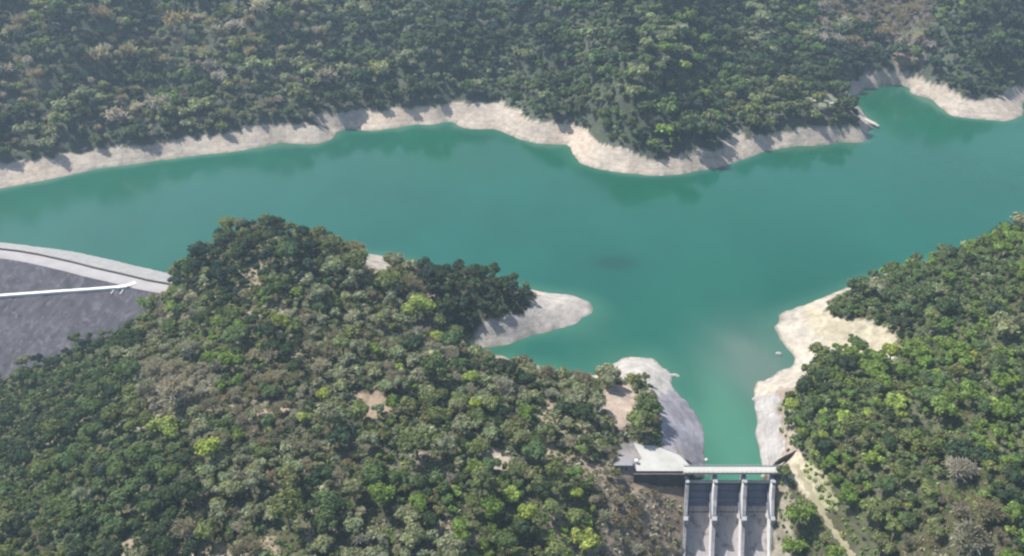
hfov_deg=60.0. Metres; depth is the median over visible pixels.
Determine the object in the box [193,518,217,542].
tree
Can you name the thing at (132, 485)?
tree
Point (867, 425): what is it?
tree
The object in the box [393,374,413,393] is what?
tree
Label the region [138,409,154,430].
tree
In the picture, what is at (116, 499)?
tree
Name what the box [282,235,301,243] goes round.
tree
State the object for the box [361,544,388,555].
tree
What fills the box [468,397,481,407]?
tree
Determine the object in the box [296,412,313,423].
tree
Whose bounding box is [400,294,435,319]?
tree
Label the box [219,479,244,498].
tree
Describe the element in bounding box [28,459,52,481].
tree
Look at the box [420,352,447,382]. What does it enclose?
tree
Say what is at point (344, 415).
tree
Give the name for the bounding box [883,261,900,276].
tree
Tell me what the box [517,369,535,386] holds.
tree
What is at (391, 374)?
tree
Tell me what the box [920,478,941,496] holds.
tree
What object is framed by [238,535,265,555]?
tree
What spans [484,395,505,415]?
tree
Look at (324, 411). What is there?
tree
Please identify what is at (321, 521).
tree
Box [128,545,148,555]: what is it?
tree
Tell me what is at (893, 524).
tree
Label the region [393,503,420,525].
tree
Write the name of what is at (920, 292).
tree
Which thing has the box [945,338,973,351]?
tree
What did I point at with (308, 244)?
tree
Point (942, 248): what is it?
tree
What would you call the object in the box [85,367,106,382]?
tree
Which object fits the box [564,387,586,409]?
tree
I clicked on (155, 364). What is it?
tree
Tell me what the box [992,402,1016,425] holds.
tree
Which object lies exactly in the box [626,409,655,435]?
tree
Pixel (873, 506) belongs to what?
tree
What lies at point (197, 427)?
tree
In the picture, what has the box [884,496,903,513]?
tree
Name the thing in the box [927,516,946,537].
tree
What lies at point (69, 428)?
tree
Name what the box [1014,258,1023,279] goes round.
tree
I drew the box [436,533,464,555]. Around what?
tree
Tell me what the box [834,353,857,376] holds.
tree
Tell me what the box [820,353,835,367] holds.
tree
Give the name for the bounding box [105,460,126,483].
tree
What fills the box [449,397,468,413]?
tree
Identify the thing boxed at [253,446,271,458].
tree
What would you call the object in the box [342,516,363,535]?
tree
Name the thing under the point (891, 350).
tree
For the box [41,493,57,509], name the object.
tree
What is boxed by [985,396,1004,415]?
tree
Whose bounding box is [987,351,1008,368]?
tree
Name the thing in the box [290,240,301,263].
tree
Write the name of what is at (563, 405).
tree
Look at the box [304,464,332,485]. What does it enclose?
tree
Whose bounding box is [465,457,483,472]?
tree
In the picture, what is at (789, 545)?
tree
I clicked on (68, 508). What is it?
tree
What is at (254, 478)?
tree
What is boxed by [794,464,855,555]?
path
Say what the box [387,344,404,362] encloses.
tree
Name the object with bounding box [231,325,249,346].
tree
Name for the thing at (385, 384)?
tree
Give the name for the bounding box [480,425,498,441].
tree
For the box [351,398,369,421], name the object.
tree
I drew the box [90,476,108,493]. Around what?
tree
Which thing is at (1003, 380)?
tree
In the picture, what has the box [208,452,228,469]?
tree
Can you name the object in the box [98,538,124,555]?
tree
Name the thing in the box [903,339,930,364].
tree
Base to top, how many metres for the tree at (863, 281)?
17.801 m
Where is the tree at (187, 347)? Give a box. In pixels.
[176,338,199,359]
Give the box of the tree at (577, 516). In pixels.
[568,508,591,525]
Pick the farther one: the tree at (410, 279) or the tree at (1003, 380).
the tree at (410, 279)
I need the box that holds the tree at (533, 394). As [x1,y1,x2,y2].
[522,388,538,399]
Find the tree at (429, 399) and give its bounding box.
[418,392,438,407]
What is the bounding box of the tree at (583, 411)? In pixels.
[573,401,594,420]
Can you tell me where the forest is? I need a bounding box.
[0,0,1023,159]
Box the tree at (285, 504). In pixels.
[270,485,303,531]
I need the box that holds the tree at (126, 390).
[121,383,140,399]
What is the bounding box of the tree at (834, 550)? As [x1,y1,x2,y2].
[824,545,847,555]
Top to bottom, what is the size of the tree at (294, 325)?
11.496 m
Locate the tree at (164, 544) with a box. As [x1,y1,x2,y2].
[151,535,175,555]
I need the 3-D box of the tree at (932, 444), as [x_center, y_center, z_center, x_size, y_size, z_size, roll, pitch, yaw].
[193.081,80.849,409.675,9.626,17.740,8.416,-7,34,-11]
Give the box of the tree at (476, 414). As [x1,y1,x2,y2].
[466,408,486,424]
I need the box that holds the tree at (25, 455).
[14,449,33,464]
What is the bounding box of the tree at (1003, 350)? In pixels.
[992,344,1016,357]
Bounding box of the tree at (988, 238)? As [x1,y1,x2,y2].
[981,233,999,248]
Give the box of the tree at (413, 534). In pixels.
[399,521,427,547]
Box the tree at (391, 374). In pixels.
[385,368,405,383]
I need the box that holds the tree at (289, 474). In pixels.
[278,464,299,490]
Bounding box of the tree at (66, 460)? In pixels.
[51,450,76,471]
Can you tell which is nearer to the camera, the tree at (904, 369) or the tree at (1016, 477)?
the tree at (1016, 477)
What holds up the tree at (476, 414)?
on the terrain
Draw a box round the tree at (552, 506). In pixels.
[541,498,561,519]
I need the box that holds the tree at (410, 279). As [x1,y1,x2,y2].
[400,272,418,290]
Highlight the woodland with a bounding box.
[0,212,1023,555]
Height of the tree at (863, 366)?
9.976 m
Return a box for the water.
[0,85,1023,479]
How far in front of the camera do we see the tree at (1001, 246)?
542.48 m
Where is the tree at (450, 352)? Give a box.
[442,344,458,360]
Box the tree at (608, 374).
[594,363,621,388]
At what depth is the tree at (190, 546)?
374.93 m
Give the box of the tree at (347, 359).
[337,351,358,367]
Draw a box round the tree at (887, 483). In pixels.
[875,475,896,493]
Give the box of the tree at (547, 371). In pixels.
[534,364,554,379]
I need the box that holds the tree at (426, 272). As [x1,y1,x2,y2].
[417,265,436,285]
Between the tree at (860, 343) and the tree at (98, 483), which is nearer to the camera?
the tree at (98, 483)
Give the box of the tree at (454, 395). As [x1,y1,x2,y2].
[451,391,468,402]
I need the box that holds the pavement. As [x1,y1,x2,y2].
[633,442,689,471]
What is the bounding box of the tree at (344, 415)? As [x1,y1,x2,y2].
[326,405,351,425]
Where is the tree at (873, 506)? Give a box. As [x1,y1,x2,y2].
[857,496,884,527]
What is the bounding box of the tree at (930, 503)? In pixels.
[918,495,938,513]
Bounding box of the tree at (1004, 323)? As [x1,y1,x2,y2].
[990,311,1023,340]
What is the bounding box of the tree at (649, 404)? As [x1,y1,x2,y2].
[637,395,661,415]
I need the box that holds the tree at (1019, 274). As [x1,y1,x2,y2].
[1016,269,1023,285]
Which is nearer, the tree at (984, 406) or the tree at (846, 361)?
the tree at (984, 406)
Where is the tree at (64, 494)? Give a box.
[54,487,73,505]
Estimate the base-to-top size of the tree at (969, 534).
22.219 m
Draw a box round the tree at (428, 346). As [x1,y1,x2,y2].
[421,341,443,354]
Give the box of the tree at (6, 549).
[0,544,13,555]
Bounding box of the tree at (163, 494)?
[152,484,176,507]
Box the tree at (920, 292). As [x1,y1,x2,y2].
[912,285,935,305]
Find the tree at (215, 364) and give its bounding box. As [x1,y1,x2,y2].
[208,358,228,370]
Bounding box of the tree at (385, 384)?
[377,379,391,393]
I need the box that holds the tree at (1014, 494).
[1003,487,1023,503]
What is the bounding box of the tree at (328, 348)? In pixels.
[319,340,337,360]
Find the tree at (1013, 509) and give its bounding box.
[1003,500,1023,523]
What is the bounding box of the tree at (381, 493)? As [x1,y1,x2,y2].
[368,481,395,508]
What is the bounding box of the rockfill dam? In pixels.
[0,242,172,378]
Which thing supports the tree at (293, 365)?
on the terrain
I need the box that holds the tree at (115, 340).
[107,334,124,351]
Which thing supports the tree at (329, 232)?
on the terrain
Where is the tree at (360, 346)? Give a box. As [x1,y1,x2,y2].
[348,339,370,357]
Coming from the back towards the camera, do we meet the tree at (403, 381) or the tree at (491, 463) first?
the tree at (403, 381)
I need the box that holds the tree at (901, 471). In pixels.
[891,465,909,485]
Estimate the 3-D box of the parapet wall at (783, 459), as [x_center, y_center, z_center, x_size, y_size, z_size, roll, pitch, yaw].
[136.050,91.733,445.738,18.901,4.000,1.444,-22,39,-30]
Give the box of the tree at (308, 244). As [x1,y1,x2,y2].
[299,238,319,253]
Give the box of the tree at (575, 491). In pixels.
[568,485,583,500]
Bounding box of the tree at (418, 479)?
[407,472,425,489]
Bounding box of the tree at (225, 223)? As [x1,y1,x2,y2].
[218,216,234,229]
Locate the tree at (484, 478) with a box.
[470,465,498,496]
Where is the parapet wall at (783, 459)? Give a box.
[771,450,796,466]
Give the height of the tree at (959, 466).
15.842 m
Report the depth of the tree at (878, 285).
557.97 m
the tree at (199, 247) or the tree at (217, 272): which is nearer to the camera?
the tree at (217, 272)
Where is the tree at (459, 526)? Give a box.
[451,516,470,542]
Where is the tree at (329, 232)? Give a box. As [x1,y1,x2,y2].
[324,231,335,237]
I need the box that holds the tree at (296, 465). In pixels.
[283,459,303,472]
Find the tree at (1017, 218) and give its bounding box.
[1009,211,1023,231]
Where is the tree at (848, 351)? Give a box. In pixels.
[841,348,856,354]
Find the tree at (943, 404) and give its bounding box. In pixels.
[930,394,959,423]
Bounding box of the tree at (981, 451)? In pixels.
[967,444,992,462]
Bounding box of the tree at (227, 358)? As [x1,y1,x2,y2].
[218,351,244,372]
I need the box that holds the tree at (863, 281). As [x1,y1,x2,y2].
[855,276,870,294]
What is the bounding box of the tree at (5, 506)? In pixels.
[0,500,16,533]
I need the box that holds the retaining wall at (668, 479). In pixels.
[633,473,685,487]
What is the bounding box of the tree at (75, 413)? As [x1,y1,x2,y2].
[64,407,87,423]
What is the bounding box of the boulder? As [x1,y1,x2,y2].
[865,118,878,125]
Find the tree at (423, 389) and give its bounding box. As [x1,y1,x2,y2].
[415,383,434,394]
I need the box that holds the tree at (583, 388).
[572,383,588,396]
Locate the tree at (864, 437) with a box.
[854,430,876,450]
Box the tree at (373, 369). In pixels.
[365,361,384,378]
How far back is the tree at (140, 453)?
414.77 m
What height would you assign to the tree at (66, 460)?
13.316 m
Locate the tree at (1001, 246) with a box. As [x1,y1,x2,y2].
[992,239,1014,258]
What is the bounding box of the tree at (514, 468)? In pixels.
[506,460,526,478]
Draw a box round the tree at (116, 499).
[105,489,128,513]
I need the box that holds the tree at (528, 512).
[517,503,536,519]
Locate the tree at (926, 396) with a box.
[920,389,955,409]
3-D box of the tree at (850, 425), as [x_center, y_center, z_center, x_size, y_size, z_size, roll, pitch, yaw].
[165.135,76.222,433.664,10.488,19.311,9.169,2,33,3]
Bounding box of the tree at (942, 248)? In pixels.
[936,243,951,262]
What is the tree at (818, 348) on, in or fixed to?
on the terrain
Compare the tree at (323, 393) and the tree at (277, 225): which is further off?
the tree at (277, 225)
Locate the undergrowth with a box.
[0,229,1023,555]
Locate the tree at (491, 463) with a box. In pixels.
[482,457,501,471]
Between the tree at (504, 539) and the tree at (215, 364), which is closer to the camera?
the tree at (504, 539)
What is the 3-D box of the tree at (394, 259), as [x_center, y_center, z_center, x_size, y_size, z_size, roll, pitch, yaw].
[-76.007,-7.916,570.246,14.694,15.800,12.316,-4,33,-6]
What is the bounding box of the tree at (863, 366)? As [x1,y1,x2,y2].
[857,358,868,372]
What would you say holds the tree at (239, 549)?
on the terrain
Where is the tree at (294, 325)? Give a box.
[282,317,302,333]
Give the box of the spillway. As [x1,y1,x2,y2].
[682,464,780,555]
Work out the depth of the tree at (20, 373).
525.75 m
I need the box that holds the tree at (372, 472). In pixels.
[359,459,385,484]
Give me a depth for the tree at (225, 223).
567.94 m
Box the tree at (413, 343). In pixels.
[400,334,423,351]
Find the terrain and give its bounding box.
[0,0,1023,555]
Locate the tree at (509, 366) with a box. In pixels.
[495,357,517,378]
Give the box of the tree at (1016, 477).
[1008,470,1023,486]
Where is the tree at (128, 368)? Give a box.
[114,358,142,383]
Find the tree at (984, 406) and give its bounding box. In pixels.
[977,396,994,417]
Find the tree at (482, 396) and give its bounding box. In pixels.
[473,391,490,408]
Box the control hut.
[613,457,632,470]
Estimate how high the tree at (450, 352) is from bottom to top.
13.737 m
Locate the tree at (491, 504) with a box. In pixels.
[479,492,504,518]
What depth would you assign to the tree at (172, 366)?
471.82 m
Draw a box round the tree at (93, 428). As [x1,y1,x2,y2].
[81,422,104,437]
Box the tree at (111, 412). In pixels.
[100,402,121,428]
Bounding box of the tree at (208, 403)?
[198,396,220,414]
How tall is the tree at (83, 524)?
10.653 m
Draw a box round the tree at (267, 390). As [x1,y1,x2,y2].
[258,381,278,397]
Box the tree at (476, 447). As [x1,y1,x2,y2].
[464,436,489,456]
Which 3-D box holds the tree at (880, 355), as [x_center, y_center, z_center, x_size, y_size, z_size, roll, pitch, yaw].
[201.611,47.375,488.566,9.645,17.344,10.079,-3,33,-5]
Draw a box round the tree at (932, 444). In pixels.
[921,436,942,463]
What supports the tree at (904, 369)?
on the terrain
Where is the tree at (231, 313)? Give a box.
[223,306,239,322]
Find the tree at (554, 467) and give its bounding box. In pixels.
[544,459,565,485]
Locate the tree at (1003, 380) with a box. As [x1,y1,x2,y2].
[990,370,1015,395]
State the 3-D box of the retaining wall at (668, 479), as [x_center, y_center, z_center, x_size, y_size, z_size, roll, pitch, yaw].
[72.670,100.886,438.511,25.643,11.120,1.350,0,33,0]
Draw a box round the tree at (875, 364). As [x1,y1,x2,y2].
[865,358,888,375]
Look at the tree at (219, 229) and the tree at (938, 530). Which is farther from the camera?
the tree at (219, 229)
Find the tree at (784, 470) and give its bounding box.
[776,463,791,480]
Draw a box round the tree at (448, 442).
[433,434,458,453]
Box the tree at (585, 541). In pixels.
[569,525,601,551]
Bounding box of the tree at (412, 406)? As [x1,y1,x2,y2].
[400,395,418,416]
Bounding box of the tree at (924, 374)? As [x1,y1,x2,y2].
[918,369,937,383]
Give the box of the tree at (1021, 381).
[1019,371,1023,384]
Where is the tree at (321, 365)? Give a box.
[310,356,332,376]
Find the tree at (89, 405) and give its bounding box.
[78,395,99,416]
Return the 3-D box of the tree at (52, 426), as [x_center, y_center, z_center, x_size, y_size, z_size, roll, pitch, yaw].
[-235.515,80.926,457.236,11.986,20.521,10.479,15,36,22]
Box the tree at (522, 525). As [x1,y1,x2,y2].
[508,517,538,539]
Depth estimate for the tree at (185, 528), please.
381.18 m
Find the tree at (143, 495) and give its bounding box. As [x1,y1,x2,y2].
[135,490,155,509]
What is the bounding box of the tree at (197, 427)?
[187,417,211,438]
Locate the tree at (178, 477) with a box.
[172,472,193,482]
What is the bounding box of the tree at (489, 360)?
[481,353,495,375]
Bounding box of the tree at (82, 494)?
[71,486,95,502]
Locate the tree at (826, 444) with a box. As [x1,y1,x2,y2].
[812,435,834,453]
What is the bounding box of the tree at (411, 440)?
[397,424,433,459]
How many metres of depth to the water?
689.99 m
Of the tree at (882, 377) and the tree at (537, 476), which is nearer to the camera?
the tree at (537, 476)
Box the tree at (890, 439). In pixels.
[881,432,897,449]
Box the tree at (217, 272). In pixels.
[205,264,227,286]
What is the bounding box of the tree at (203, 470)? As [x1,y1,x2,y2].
[195,463,216,478]
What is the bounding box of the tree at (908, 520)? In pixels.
[896,510,917,527]
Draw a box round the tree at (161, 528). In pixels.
[151,519,172,536]
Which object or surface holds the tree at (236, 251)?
on the terrain
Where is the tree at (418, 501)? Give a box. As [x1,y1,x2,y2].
[408,493,427,512]
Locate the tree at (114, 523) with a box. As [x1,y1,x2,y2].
[103,510,126,533]
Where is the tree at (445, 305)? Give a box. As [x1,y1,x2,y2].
[434,297,457,314]
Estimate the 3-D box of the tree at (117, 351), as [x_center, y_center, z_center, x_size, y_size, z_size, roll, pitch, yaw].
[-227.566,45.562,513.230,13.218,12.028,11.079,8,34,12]
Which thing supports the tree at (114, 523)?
on the terrain
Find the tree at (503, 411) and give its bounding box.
[496,405,515,420]
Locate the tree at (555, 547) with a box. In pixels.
[544,539,570,555]
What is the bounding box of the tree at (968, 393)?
[962,387,988,406]
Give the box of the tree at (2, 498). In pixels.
[0,494,8,502]
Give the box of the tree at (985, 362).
[981,355,991,373]
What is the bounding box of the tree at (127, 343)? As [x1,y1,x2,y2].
[121,335,142,349]
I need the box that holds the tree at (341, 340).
[332,332,349,352]
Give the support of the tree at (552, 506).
on the terrain
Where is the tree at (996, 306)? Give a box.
[985,300,1006,313]
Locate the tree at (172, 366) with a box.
[160,359,181,374]
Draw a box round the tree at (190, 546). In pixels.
[180,538,198,555]
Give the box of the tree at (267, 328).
[258,321,276,338]
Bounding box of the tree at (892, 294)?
[882,287,901,302]
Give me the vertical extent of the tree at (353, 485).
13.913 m
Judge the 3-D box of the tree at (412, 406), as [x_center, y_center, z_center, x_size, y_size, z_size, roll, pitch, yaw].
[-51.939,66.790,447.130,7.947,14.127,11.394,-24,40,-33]
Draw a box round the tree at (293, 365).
[285,357,301,371]
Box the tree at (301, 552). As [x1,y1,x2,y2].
[292,548,309,555]
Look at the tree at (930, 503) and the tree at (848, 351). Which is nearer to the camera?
the tree at (930, 503)
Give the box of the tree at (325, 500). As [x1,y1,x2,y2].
[314,489,342,513]
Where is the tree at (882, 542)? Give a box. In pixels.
[872,531,896,555]
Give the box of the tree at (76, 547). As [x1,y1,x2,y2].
[65,536,86,555]
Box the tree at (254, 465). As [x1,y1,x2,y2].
[245,463,264,475]
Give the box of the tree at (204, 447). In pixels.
[194,436,221,459]
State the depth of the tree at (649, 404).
461.45 m
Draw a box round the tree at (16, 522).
[0,513,23,533]
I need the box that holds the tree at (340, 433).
[324,425,349,446]
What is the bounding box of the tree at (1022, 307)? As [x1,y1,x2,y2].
[1019,301,1023,312]
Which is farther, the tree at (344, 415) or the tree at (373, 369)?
the tree at (373, 369)
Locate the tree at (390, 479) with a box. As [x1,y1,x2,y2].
[380,470,399,485]
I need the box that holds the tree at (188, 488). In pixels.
[168,476,203,504]
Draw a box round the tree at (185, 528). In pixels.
[170,517,198,539]
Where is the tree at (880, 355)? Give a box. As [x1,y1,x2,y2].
[870,349,889,362]
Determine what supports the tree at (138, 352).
on the terrain
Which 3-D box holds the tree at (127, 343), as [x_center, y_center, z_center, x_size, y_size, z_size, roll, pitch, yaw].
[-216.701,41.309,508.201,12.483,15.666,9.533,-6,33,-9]
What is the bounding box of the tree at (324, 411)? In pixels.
[313,400,339,427]
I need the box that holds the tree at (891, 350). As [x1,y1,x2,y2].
[881,343,901,358]
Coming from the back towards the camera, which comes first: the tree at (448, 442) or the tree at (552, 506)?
the tree at (448, 442)
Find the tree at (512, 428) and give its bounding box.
[500,418,528,445]
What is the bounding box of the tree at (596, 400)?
[588,392,606,412]
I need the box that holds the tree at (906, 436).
[897,428,921,446]
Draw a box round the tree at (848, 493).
[836,482,859,504]
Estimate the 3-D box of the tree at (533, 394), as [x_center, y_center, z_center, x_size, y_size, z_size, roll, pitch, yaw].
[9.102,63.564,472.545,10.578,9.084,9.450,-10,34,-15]
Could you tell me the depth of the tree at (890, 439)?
422.05 m
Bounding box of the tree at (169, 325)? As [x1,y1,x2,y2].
[160,319,178,335]
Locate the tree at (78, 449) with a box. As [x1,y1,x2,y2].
[67,442,86,459]
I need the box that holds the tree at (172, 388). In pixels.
[154,372,196,406]
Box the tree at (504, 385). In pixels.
[492,376,514,395]
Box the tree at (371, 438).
[358,430,380,449]
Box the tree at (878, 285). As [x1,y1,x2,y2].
[867,277,889,296]
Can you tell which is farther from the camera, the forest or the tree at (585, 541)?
the forest
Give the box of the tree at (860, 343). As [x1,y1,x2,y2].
[847,335,868,350]
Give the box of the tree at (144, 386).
[133,377,155,395]
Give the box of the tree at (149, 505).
[137,498,158,518]
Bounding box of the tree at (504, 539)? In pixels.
[491,530,518,552]
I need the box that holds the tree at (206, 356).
[200,351,219,368]
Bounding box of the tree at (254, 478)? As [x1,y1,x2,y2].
[240,468,265,493]
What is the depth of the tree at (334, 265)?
531.41 m
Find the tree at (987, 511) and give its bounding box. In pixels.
[971,499,1009,523]
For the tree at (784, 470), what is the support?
on the terrain
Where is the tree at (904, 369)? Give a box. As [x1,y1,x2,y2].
[896,362,912,380]
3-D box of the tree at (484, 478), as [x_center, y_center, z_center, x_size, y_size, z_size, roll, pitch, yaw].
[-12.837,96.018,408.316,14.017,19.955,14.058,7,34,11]
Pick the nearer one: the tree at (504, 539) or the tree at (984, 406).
the tree at (504, 539)
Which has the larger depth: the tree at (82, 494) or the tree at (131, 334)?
the tree at (131, 334)
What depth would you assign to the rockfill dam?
578.85 m
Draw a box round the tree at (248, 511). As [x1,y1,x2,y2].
[238,502,262,521]
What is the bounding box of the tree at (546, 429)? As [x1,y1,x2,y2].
[535,421,554,442]
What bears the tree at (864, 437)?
on the terrain
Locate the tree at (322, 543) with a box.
[311,533,334,555]
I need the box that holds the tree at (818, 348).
[808,341,830,357]
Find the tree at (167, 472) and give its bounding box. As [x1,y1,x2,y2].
[155,464,179,485]
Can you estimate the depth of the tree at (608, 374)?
486.22 m
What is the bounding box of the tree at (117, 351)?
[109,346,125,358]
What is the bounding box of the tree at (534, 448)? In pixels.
[521,437,546,464]
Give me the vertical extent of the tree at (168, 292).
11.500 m
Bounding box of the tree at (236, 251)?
[230,244,243,263]
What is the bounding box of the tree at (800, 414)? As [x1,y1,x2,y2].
[789,407,806,422]
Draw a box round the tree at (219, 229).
[212,227,232,237]
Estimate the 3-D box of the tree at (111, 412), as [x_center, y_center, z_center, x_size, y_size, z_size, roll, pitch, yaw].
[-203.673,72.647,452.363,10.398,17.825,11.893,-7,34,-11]
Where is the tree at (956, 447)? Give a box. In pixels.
[941,438,969,457]
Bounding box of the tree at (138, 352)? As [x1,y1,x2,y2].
[123,343,149,359]
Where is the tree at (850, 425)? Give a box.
[840,416,861,443]
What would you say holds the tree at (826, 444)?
on the terrain
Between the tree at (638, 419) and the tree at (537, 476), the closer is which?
the tree at (537, 476)
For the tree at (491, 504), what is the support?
on the terrain
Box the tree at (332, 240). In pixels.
[322,234,342,254]
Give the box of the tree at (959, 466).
[942,456,982,482]
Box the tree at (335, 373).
[324,366,347,380]
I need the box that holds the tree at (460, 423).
[451,414,471,431]
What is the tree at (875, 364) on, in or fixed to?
on the terrain
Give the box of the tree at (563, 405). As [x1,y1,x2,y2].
[553,398,573,415]
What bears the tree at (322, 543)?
on the terrain
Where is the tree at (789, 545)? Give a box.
[781,536,808,554]
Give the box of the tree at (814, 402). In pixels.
[802,395,821,408]
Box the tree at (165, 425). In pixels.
[145,414,178,440]
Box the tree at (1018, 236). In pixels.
[1012,231,1023,245]
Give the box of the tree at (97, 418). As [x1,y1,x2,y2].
[92,410,104,424]
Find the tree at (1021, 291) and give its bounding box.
[1017,284,1023,312]
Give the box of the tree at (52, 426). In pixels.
[39,418,63,444]
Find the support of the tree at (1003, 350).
on the terrain
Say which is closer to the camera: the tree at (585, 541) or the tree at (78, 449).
the tree at (585, 541)
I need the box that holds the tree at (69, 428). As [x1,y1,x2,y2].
[58,421,78,437]
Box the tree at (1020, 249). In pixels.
[1016,244,1023,255]
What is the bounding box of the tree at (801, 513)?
[784,502,817,528]
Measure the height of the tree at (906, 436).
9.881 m
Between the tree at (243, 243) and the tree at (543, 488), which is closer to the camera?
the tree at (543, 488)
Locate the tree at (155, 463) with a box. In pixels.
[134,453,166,478]
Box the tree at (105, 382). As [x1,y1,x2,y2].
[95,375,112,389]
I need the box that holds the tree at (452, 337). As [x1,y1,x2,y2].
[439,328,462,347]
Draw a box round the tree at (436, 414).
[425,406,446,430]
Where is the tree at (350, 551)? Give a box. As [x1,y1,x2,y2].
[340,547,359,555]
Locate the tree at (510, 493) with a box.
[502,485,520,502]
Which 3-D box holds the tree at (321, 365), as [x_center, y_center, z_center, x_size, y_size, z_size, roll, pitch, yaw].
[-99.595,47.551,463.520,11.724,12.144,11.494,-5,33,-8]
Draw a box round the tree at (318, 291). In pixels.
[309,282,328,300]
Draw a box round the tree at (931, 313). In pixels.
[923,306,941,320]
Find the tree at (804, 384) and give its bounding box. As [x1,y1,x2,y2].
[794,374,813,394]
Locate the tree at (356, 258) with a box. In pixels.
[341,249,367,268]
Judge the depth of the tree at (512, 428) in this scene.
432.04 m
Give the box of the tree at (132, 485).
[124,476,148,496]
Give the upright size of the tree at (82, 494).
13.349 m
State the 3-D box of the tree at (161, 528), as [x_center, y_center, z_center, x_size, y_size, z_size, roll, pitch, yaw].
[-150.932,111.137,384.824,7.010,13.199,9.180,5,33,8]
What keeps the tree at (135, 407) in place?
on the terrain
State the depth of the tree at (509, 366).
484.33 m
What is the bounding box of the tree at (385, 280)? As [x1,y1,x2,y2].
[370,269,402,291]
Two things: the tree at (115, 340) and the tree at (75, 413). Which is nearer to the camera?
the tree at (75, 413)
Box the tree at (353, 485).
[342,477,363,500]
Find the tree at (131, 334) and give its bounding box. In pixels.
[125,328,148,339]
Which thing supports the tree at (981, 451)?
on the terrain
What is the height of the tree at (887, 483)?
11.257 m
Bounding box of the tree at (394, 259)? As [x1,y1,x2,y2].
[382,253,404,266]
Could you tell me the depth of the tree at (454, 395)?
457.24 m
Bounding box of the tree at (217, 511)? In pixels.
[208,500,227,521]
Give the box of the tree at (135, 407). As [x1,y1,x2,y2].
[126,399,146,416]
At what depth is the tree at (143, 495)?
397.93 m
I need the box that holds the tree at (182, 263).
[173,257,193,276]
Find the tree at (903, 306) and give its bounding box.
[895,300,918,317]
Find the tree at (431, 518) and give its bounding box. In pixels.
[419,509,440,527]
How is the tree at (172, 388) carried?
on the terrain
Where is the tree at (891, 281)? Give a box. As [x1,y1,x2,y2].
[876,275,894,284]
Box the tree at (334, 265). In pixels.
[322,257,343,275]
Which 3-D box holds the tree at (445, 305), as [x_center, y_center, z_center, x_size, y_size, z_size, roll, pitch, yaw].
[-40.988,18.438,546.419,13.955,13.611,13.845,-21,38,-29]
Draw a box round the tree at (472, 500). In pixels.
[464,491,480,512]
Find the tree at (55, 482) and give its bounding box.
[45,472,65,492]
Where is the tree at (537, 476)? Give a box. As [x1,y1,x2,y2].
[526,469,544,484]
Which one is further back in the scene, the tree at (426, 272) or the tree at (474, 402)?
the tree at (426, 272)
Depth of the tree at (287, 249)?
527.36 m
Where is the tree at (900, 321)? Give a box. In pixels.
[890,315,910,331]
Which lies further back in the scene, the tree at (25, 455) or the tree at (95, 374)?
the tree at (95, 374)
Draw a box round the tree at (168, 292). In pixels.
[163,284,186,298]
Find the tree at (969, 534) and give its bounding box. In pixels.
[949,516,991,555]
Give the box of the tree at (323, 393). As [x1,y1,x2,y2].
[315,387,331,403]
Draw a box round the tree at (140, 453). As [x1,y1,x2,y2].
[126,441,152,464]
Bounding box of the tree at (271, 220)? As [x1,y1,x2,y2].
[260,215,280,229]
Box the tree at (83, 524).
[69,514,96,532]
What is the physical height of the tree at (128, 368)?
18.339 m
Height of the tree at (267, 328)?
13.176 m
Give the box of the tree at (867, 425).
[855,417,872,436]
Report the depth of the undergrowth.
439.29 m
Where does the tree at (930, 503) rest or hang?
on the terrain
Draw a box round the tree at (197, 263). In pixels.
[188,258,211,273]
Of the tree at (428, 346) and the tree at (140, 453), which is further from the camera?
the tree at (428, 346)
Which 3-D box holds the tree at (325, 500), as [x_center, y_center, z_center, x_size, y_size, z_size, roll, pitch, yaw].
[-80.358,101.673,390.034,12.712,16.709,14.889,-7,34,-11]
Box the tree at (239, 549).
[227,542,249,555]
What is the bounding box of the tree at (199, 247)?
[187,240,210,258]
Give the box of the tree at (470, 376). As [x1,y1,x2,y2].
[461,370,478,381]
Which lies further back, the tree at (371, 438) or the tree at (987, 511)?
the tree at (371, 438)
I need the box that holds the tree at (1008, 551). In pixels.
[994,546,1023,555]
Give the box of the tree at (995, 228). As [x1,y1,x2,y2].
[990,221,1015,232]
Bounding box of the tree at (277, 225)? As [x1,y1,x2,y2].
[270,216,285,230]
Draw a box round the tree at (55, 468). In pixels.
[48,453,61,471]
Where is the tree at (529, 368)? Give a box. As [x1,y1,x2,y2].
[517,362,537,375]
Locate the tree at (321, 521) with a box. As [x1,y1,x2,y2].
[310,509,336,534]
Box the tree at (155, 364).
[144,355,166,376]
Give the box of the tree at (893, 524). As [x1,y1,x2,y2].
[884,512,906,532]
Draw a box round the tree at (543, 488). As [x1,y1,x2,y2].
[530,481,553,498]
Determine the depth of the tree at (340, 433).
419.44 m
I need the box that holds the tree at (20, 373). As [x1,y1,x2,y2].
[9,366,32,385]
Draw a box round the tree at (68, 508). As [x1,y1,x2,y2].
[57,498,79,519]
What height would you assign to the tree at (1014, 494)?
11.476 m
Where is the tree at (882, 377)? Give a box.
[870,370,894,393]
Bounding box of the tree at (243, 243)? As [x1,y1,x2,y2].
[233,237,251,252]
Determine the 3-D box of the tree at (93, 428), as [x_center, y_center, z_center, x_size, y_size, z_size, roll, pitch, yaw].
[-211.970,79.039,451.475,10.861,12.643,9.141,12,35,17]
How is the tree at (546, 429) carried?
on the terrain
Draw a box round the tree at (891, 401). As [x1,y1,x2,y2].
[883,392,907,410]
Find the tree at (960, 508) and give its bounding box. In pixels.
[951,499,971,518]
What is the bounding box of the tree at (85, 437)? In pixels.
[75,432,93,443]
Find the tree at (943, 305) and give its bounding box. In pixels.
[935,296,959,315]
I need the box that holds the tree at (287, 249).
[275,241,297,263]
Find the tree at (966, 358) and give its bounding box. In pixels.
[947,346,978,366]
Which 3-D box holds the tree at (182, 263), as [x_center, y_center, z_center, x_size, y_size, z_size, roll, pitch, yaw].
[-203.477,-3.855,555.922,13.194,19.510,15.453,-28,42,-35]

